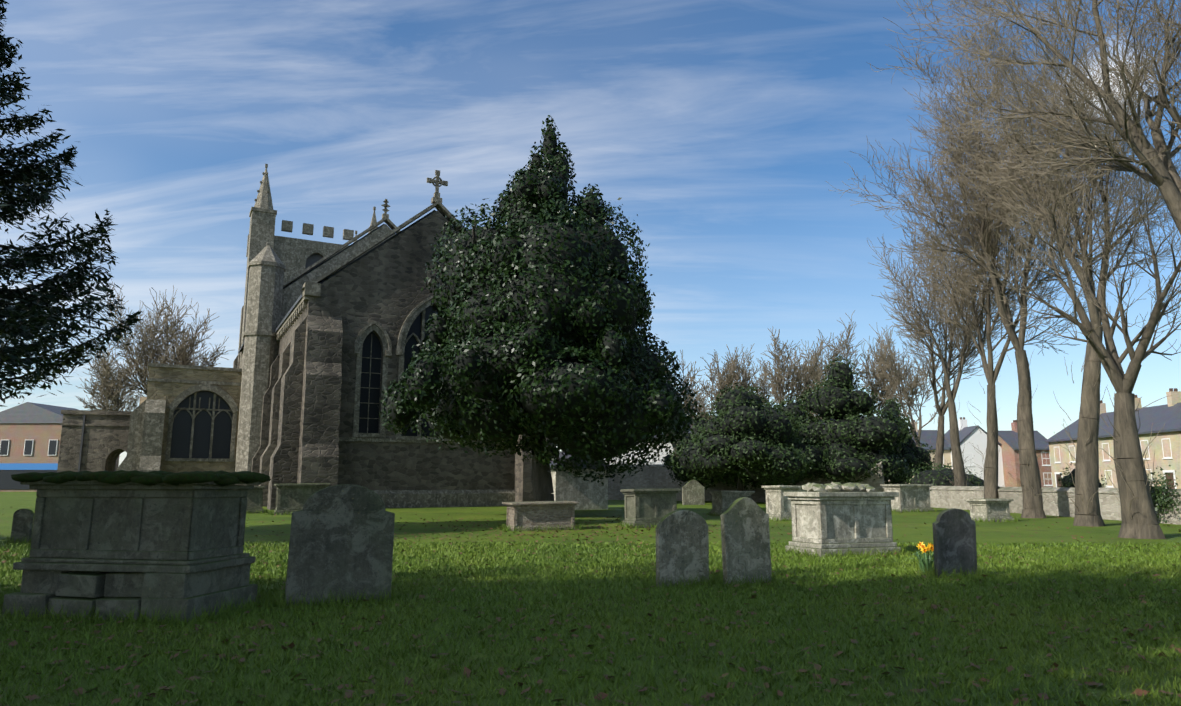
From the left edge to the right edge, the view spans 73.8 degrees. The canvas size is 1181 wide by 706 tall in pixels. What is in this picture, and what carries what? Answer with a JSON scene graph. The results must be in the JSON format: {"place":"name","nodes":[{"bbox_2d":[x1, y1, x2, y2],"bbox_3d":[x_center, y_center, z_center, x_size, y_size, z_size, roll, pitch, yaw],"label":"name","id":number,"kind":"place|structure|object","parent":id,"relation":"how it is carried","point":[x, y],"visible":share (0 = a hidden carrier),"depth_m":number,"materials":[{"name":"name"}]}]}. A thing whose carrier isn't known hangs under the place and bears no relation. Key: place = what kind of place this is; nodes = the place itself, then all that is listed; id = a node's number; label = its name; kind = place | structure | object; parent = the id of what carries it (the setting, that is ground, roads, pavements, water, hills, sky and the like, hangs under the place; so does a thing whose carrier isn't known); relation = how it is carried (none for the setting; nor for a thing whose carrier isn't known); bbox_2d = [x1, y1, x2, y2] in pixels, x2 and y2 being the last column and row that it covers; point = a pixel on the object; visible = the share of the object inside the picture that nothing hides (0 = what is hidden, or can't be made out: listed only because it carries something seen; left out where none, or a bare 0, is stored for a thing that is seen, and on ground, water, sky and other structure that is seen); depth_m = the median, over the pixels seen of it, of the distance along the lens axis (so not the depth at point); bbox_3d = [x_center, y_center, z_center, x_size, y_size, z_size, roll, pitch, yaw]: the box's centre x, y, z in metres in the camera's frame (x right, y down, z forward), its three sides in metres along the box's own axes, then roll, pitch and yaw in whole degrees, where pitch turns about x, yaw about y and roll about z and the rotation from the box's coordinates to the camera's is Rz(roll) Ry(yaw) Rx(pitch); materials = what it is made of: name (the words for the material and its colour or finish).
{"place":"outdoors","nodes":[
{"label":"outdoors","id":0,"kind":"place"},
{"bbox_2d":[0,0,142,406],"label":"conifer tree","id":1,"kind":"object","parent":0,"point":[26,174],"depth_m":20.11,"materials":[{"name":"green plant"}]},
{"bbox_2d":[278,309,305,378],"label":"church chancel south wall","id":2,"kind":"structure","parent":0,"point":[285,340],"depth_m":48.85,"materials":[{"name":"grey stone"}]},
{"bbox_2d":[305,210,514,489],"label":"church wall","id":3,"kind":"structure","parent":0,"point":[383,284],"depth_m":43.92,"materials":[{"name":"grey stone"}]},
{"bbox_2d":[0,492,1180,705],"bbox_3d":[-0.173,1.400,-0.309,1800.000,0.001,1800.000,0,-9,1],"label":"ground","id":4,"kind":"structure","parent":0,"point":[270,528],"depth_m":7.31,"materials":[{"name":"green plant"}]},
{"bbox_2d":[10,508,33,542],"bbox_3d":[-13.503,4.222,18.684,0.402,1.039,0.140,1,-9,-9],"label":"headstone","id":5,"kind":"object","parent":4,"relation":"on","point":[22,524],"visible":0.81,"depth_m":18.66,"materials":[{"name":"stone"}]},
{"bbox_2d":[0,402,119,491],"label":"brick building","id":6,"kind":"structure","parent":4,"relation":"on","point":[30,435],"depth_m":110.61,"materials":[{"name":"brown brick"}]},
{"bbox_2d":[57,410,131,471],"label":"stone wall","id":7,"kind":"structure","parent":4,"relation":"on","point":[93,440],"depth_m":66.97,"materials":[{"name":"grey stone"}]},
{"bbox_2d":[76,335,143,466],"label":"tree","id":8,"kind":"object","parent":4,"relation":"on","point":[112,394],"visible":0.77,"depth_m":85.74,"materials":[{"name":"brown plant"}]},
{"bbox_2d":[2,480,260,621],"bbox_3d":[-5.130,2.185,8.976,2.209,1.513,1.269,-2,-9,10],"label":"chest tomb","id":9,"kind":"object","parent":4,"relation":"on","point":[126,546],"visible":0.96,"depth_m":8.52,"materials":[{"name":"stone"}]},
{"bbox_2d":[11,470,270,485],"bbox_3d":[-5.141,1.444,9.094,2.625,0.184,1.638,-2,-9,10],"label":"moss","id":10,"kind":"object","parent":9,"relation":"on","point":[220,478],"visible":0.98,"depth_m":8.46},
{"bbox_2d":[91,282,230,398],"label":"tree","id":11,"kind":"object","parent":4,"relation":"on","point":[184,357],"visible":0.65,"depth_m":76.47,"materials":[{"name":"brown plant"}]},
{"bbox_2d":[139,366,241,489],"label":"church aisle walls","id":12,"kind":"structure","parent":4,"relation":"on","point":[169,392],"depth_m":51.13,"materials":[{"name":"grey stone"}]},
{"bbox_2d":[116,363,241,471],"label":"church aisle dressings","id":13,"kind":"structure","parent":12,"relation":"attached to","point":[145,436],"depth_m":50.26,"materials":[{"name":"grey stone"}]},
{"bbox_2d":[170,391,232,458],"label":"arched window","id":14,"kind":"structure","parent":12,"relation":"in","point":[181,435],"depth_m":51.79,"materials":[{"name":"black glass"}]},
{"bbox_2d":[236,486,265,512],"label":"chest tomb","id":15,"kind":"object","parent":4,"relation":"on","point":[254,499],"visible":0.56,"depth_m":35.70,"materials":[{"name":"stone"}]},
{"bbox_2d":[234,242,285,489],"bbox_3d":[-22.191,1.096,52.851,2.347,17.700,2.347,5,-10,-28],"label":"stair turret","id":16,"kind":"object","parent":4,"relation":"on","point":[266,267],"visible":0.83,"depth_m":52.20,"materials":[{"name":"grey stone"}]},
{"bbox_2d":[274,483,329,514],"bbox_3d":[-12.891,6.604,35.078,2.266,1.562,1.449,3,-10,-24],"label":"chest tomb","id":17,"kind":"object","parent":4,"relation":"on","point":[292,497],"visible":0.58,"depth_m":34.44,"materials":[{"name":"stone"}]},
{"bbox_2d":[233,164,377,367],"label":"church tower","id":18,"kind":"structure","parent":4,"relation":"on","point":[293,254],"depth_m":80.52,"materials":[{"name":"grey stone"}]},
{"bbox_2d":[305,254,323,273],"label":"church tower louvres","id":19,"kind":"object","parent":18,"relation":"attached to","point":[312,259],"visible":0.07,"depth_m":82.26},
{"bbox_2d":[240,224,394,368],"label":"church nave walls","id":20,"kind":"structure","parent":4,"relation":"on","point":[293,292],"depth_m":55.76,"materials":[{"name":"grey stone"}]},
{"bbox_2d":[238,199,399,353],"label":"church roof","id":21,"kind":"structure","parent":20,"relation":"on","point":[386,220],"depth_m":56.86,"materials":[{"name":"grey stone"}]},
{"bbox_2d":[284,484,394,605],"bbox_3d":[-3.002,2.420,9.497,1.211,1.645,0.150,6,-15,-22],"label":"headstone","id":22,"kind":"object","parent":4,"relation":"on","point":[342,538],"visible":0.81,"depth_m":9.46,"materials":[{"name":"stone"}]},
{"bbox_2d":[276,295,514,507],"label":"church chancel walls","id":23,"kind":"structure","parent":4,"relation":"on","point":[432,498],"depth_m":43.96,"materials":[{"name":"grey stone"}]},
{"bbox_2d":[275,210,435,332],"bbox_3d":[-12.326,-4.593,52.049,14.400,6.168,12.900,5,-10,-28],"label":"roof coping","id":24,"kind":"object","parent":23,"relation":"on","point":[333,274],"depth_m":45.21,"materials":[{"name":"grey stone"}]},
{"bbox_2d":[301,170,480,440],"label":"church chancel dressings","id":25,"kind":"structure","parent":23,"relation":"attached to","point":[313,288],"depth_m":43.71,"materials":[{"name":"grey stone"}]},
{"bbox_2d":[358,304,447,436],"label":"church window","id":26,"kind":"structure","parent":23,"relation":"in","point":[415,327],"depth_m":43.73,"materials":[{"name":"glass"}]},
{"bbox_2d":[251,315,555,509],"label":"church chancel buttresses","id":27,"kind":"structure","parent":23,"relation":"attached to","point":[302,398],"depth_m":41.16,"materials":[{"name":"grey stone"}]},
{"bbox_2d":[0,508,1018,626],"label":"lawn tufts","id":28,"kind":"object","parent":4,"relation":"on","point":[203,615],"visible":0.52,"depth_m":9.26,"materials":[{"name":"green plant"}]},
{"bbox_2d":[377,115,701,500],"bbox_3d":[-2.081,-1.800,33.462,13.240,17.779,13.030,0,-9,1],"label":"holm oak tree","id":29,"kind":"object","parent":4,"relation":"on","point":[634,336],"depth_m":30.07,"materials":[{"name":"green plant"}]},
{"bbox_2d":[502,501,578,530],"bbox_3d":[-1.521,5.030,23.814,2.085,1.046,1.247,3,-9,-19],"label":"tomb","id":30,"kind":"object","parent":4,"relation":"on","point":[528,514],"visible":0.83,"depth_m":23.39,"materials":[{"name":"stone"}]},
{"bbox_2d":[531,452,609,509],"bbox_3d":[-0.986,6.642,41.183,3.400,3.000,2.800,5,-10,-28],"label":"stone monument","id":31,"kind":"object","parent":4,"relation":"on","point":[589,495],"visible":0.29,"depth_m":40.03,"materials":[{"name":"stone"}]},
{"bbox_2d":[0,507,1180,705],"bbox_3d":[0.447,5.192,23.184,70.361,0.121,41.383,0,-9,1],"label":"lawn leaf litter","id":32,"kind":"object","parent":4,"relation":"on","point":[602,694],"visible":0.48,"depth_m":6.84,"materials":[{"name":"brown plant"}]},
{"bbox_2d":[620,489,680,527],"bbox_3d":[1.927,5.070,25.213,1.668,1.421,1.098,3,-11,-21],"label":"chest tomb","id":33,"kind":"object","parent":4,"relation":"on","point":[645,507],"visible":0.77,"depth_m":24.84,"materials":[{"name":"stone"}]},
{"bbox_2d":[610,414,704,464],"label":"white building","id":34,"kind":"structure","parent":4,"relation":"on","point":[660,457],"depth_m":77.23,"materials":[{"name":"white paint"}]},
{"bbox_2d":[656,510,708,587],"bbox_3d":[1.278,2.833,10.934,0.822,1.290,0.119,3,-7,-26],"label":"headstone","id":35,"kind":"object","parent":4,"relation":"on","point":[682,542],"visible":0.83,"depth_m":10.90,"materials":[{"name":"stone"}]},
{"bbox_2d":[657,350,709,456],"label":"tree","id":36,"kind":"object","parent":4,"relation":"on","point":[692,378],"visible":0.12,"depth_m":70.84,"materials":[{"name":"brown plant"}]},
{"bbox_2d":[682,480,704,504],"bbox_3d":[6.346,8.715,48.528,1.439,1.770,0.140,2,-10,-14],"label":"headstone","id":37,"kind":"object","parent":4,"relation":"on","point":[693,492],"visible":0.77,"depth_m":48.48,"materials":[{"name":"stone"}]},
{"bbox_2d":[661,411,731,489],"bbox_3d":[7.871,7.308,55.166,5.914,6.783,5.264,0,-9,1],"label":"bush","id":38,"kind":"object","parent":4,"relation":"on","point":[671,474],"depth_m":55.06,"materials":[{"name":"green plant"}]},
{"bbox_2d":[675,353,730,428],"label":"tree","id":39,"kind":"object","parent":4,"relation":"on","point":[702,403],"visible":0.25,"depth_m":79.52,"materials":[{"name":"brown plant"}]},
{"bbox_2d":[697,343,765,403],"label":"tree","id":40,"kind":"object","parent":4,"relation":"on","point":[731,375],"visible":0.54,"depth_m":74.95,"materials":[{"name":"brown plant"}]},
{"bbox_2d":[708,491,754,514],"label":"chest tomb","id":41,"kind":"object","parent":4,"relation":"on","point":[722,501],"visible":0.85,"depth_m":33.27,"materials":[{"name":"stone"}]},
{"bbox_2d":[720,497,771,585],"bbox_3d":[2.218,2.792,11.193,0.812,1.455,0.120,6,-14,-27],"label":"headstone","id":42,"kind":"object","parent":4,"relation":"on","point":[745,536],"visible":0.77,"depth_m":11.17,"materials":[{"name":"stone"}]},
{"bbox_2d":[608,461,883,501],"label":"boundary wall","id":43,"kind":"structure","parent":4,"relation":"on","point":[654,476],"depth_m":58.66,"materials":[{"name":"grey stone"}]},
{"bbox_2d":[708,360,786,403],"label":"tree","id":44,"kind":"object","parent":4,"relation":"on","point":[763,382],"visible":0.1,"depth_m":80.21,"materials":[{"name":"brown plant"}]},
{"bbox_2d":[665,383,833,490],"bbox_3d":[10.686,5.966,51.292,11.591,8.186,9.138,0,-9,1],"label":"bush","id":45,"kind":"object","parent":4,"relation":"on","point":[798,454],"depth_m":49.63,"materials":[{"name":"green plant"}]},
{"bbox_2d":[723,400,815,490],"bbox_3d":[12.501,6.776,53.690,8.064,7.358,7.277,0,-9,1],"label":"bush","id":46,"kind":"object","parent":4,"relation":"on","point":[744,487],"depth_m":51.90,"materials":[{"name":"green plant"}]},
{"bbox_2d":[762,485,806,520],"bbox_3d":[7.548,5.733,29.516,1.845,1.497,1.203,5,-11,-21],"label":"chest tomb","id":47,"kind":"object","parent":4,"relation":"on","point":[778,503],"visible":0.54,"depth_m":29.01,"materials":[{"name":"stone"}]},
{"bbox_2d":[756,328,828,407],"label":"tree","id":48,"kind":"object","parent":4,"relation":"on","point":[777,378],"visible":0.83,"depth_m":69.52,"materials":[{"name":"brown plant"}]},
{"bbox_2d":[776,395,824,435],"bbox_3d":[14.583,7.081,57.664,9.042,8.035,7.740,0,-9,1],"label":"yew tree","id":49,"kind":"object","parent":4,"relation":"on","point":[791,401],"depth_m":56.66,"materials":[{"name":"green plant"}]},
{"bbox_2d":[789,366,819,418],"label":"tree","id":50,"kind":"object","parent":4,"relation":"on","point":[805,397],"visible":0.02,"depth_m":86.34,"materials":[{"name":"brown plant"}]},
{"bbox_2d":[789,310,882,422],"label":"tree","id":51,"kind":"object","parent":4,"relation":"on","point":[846,344],"visible":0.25,"depth_m":76.63,"materials":[{"name":"brown plant"}]},
{"bbox_2d":[784,482,900,556],"bbox_3d":[5.088,3.444,15.930,1.953,1.643,1.181,4,-10,-21],"label":"chest tomb","id":52,"kind":"object","parent":4,"relation":"on","point":[834,517],"visible":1,"depth_m":15.54,"materials":[{"name":"stone"}]},
{"bbox_2d":[792,355,913,483],"bbox_3d":[17.355,5.275,53.969,9.057,10.411,9.348,0,-9,1],"label":"bush","id":53,"kind":"object","parent":4,"relation":"on","point":[891,449],"depth_m":51.92,"materials":[{"name":"green plant"}]},
{"bbox_2d":[855,322,910,417],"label":"tree","id":54,"kind":"object","parent":4,"relation":"on","point":[872,376],"visible":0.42,"depth_m":81.03,"materials":[{"name":"brown plant"}]},
{"bbox_2d":[876,397,935,483],"bbox_3d":[21.674,7.065,57.025,6.530,7.860,5.454,0,-9,1],"label":"bush","id":55,"kind":"object","parent":4,"relation":"on","point":[925,460],"depth_m":55.92,"materials":[{"name":"green plant"}]},
{"bbox_2d":[880,484,933,511],"bbox_3d":[15.253,7.084,37.884,2.030,1.520,1.310,3,-9,-21],"label":"chest tomb","id":56,"kind":"object","parent":4,"relation":"on","point":[913,497],"visible":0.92,"depth_m":37.41,"materials":[{"name":"stone"}]},
{"bbox_2d":[870,328,946,446],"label":"tree","id":57,"kind":"object","parent":4,"relation":"on","point":[905,392],"visible":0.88,"depth_m":74.10,"materials":[{"name":"brown plant"}]},
{"bbox_2d":[888,420,951,483],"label":"beige building","id":58,"kind":"structure","parent":4,"relation":"on","point":[926,436],"depth_m":101.54,"materials":[{"name":"white paint"}]},
{"bbox_2d":[910,541,934,572],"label":"daffodils","id":59,"kind":"object","parent":4,"relation":"on","point":[928,560],"visible":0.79,"depth_m":12.49,"materials":[{"name":"green plant"}]},
{"bbox_2d":[870,225,1014,469],"bbox_3d":[21.590,0.433,47.376,8.200,17.848,8.597,0,-9,1],"label":"lime tree","id":60,"kind":"object","parent":4,"relation":"on","point":[941,411],"visible":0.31,"depth_m":47.76,"materials":[{"name":"brown plant"}]},
{"bbox_2d":[902,462,983,490],"bbox_3d":[20.773,7.880,45.583,5.151,3.272,4.983,0,-9,1],"label":"shrub","id":61,"kind":"object","parent":4,"relation":"on","point":[934,474],"depth_m":44.96,"materials":[{"name":"green plant"}]},
{"bbox_2d":[867,196,1028,485],"bbox_3d":[20.470,-0.570,44.647,9.111,18.950,7.771,0,-9,1],"label":"lime tree","id":62,"kind":"object","parent":4,"relation":"on","point":[958,469],"visible":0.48,"depth_m":43.98,"materials":[{"name":"brown plant"}]},
{"bbox_2d":[932,508,976,577],"bbox_3d":[5.564,3.017,12.005,0.756,1.272,0.109,1,-5,-19],"label":"headstone","id":63,"kind":"object","parent":4,"relation":"on","point":[954,538],"visible":0.81,"depth_m":11.97,"materials":[{"name":"stone"}]},
{"bbox_2d":[827,0,1135,517],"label":"lime tree","id":64,"kind":"object","parent":4,"relation":"on","point":[1030,482],"visible":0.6,"depth_m":33.11,"materials":[{"name":"brown plant"}]},
{"bbox_2d":[964,499,1013,521],"bbox_3d":[14.493,5.812,28.570,1.193,1.031,1.097,2,-9,-14],"label":"chest tomb","id":65,"kind":"object","parent":4,"relation":"on","point":[989,509],"visible":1,"depth_m":28.21,"materials":[{"name":"stone"}]},
{"bbox_2d":[888,104,1097,498],"bbox_3d":[19.867,-2.577,39.170,10.053,21.149,12.202,-6,-11,31],"label":"lime tree","id":66,"kind":"object","parent":4,"relation":"on","point":[990,465],"visible":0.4,"depth_m":38.13,"materials":[{"name":"brown plant"}]},
{"bbox_2d":[880,486,1180,524],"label":"boundary wall","id":67,"kind":"structure","parent":4,"relation":"on","point":[1057,502],"depth_m":33.22,"materials":[{"name":"grey stone"}]},
{"bbox_2d":[883,0,1180,293],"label":"lime tree","id":68,"kind":"object","parent":4,"relation":"on","point":[1159,166],"visible":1,"depth_m":16.96,"materials":[{"name":"brown plant"}]},
{"bbox_2d":[911,0,1180,526],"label":"lime tree","id":69,"kind":"object","parent":4,"relation":"on","point":[1087,505],"visible":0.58,"depth_m":26.73,"materials":[{"name":"brown plant"}]},
{"bbox_2d":[956,122,1180,538],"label":"lime tree","id":70,"kind":"object","parent":4,"relation":"on","point":[1139,519],"visible":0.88,"depth_m":20.67,"materials":[{"name":"brown plant"}]},
{"bbox_2d":[1057,462,1106,487],"bbox_3d":[30.560,8.498,48.819,2.875,3.505,3.068,0,-9,1],"label":"shrub","id":71,"kind":"object","parent":4,"relation":"on","point":[1066,478],"depth_m":48.69,"materials":[{"name":"green plant"}]},
{"bbox_2d":[1045,388,1180,488],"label":"house","id":72,"kind":"structure","parent":4,"relation":"on","point":[1165,447],"depth_m":70.12,"materials":[{"name":"beige paint"}]},
{"bbox_2d":[1146,465,1180,522],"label":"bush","id":73,"kind":"object","parent":4,"relation":"on","point":[1159,495],"visible":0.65,"depth_m":26.86,"materials":[{"name":"green plant"}]},
{"bbox_2d":[0,0,1180,466],"label":"sky","id":74,"kind":"structure","parent":0,"point":[725,126],"materials":[{"name":"blue"}]},
{"bbox_2d":[944,417,1052,486],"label":"building","id":75,"kind":"structure","parent":0,"point":[1010,460],"depth_m":98.08,"materials":[{"name":"white paint"}]}
]}

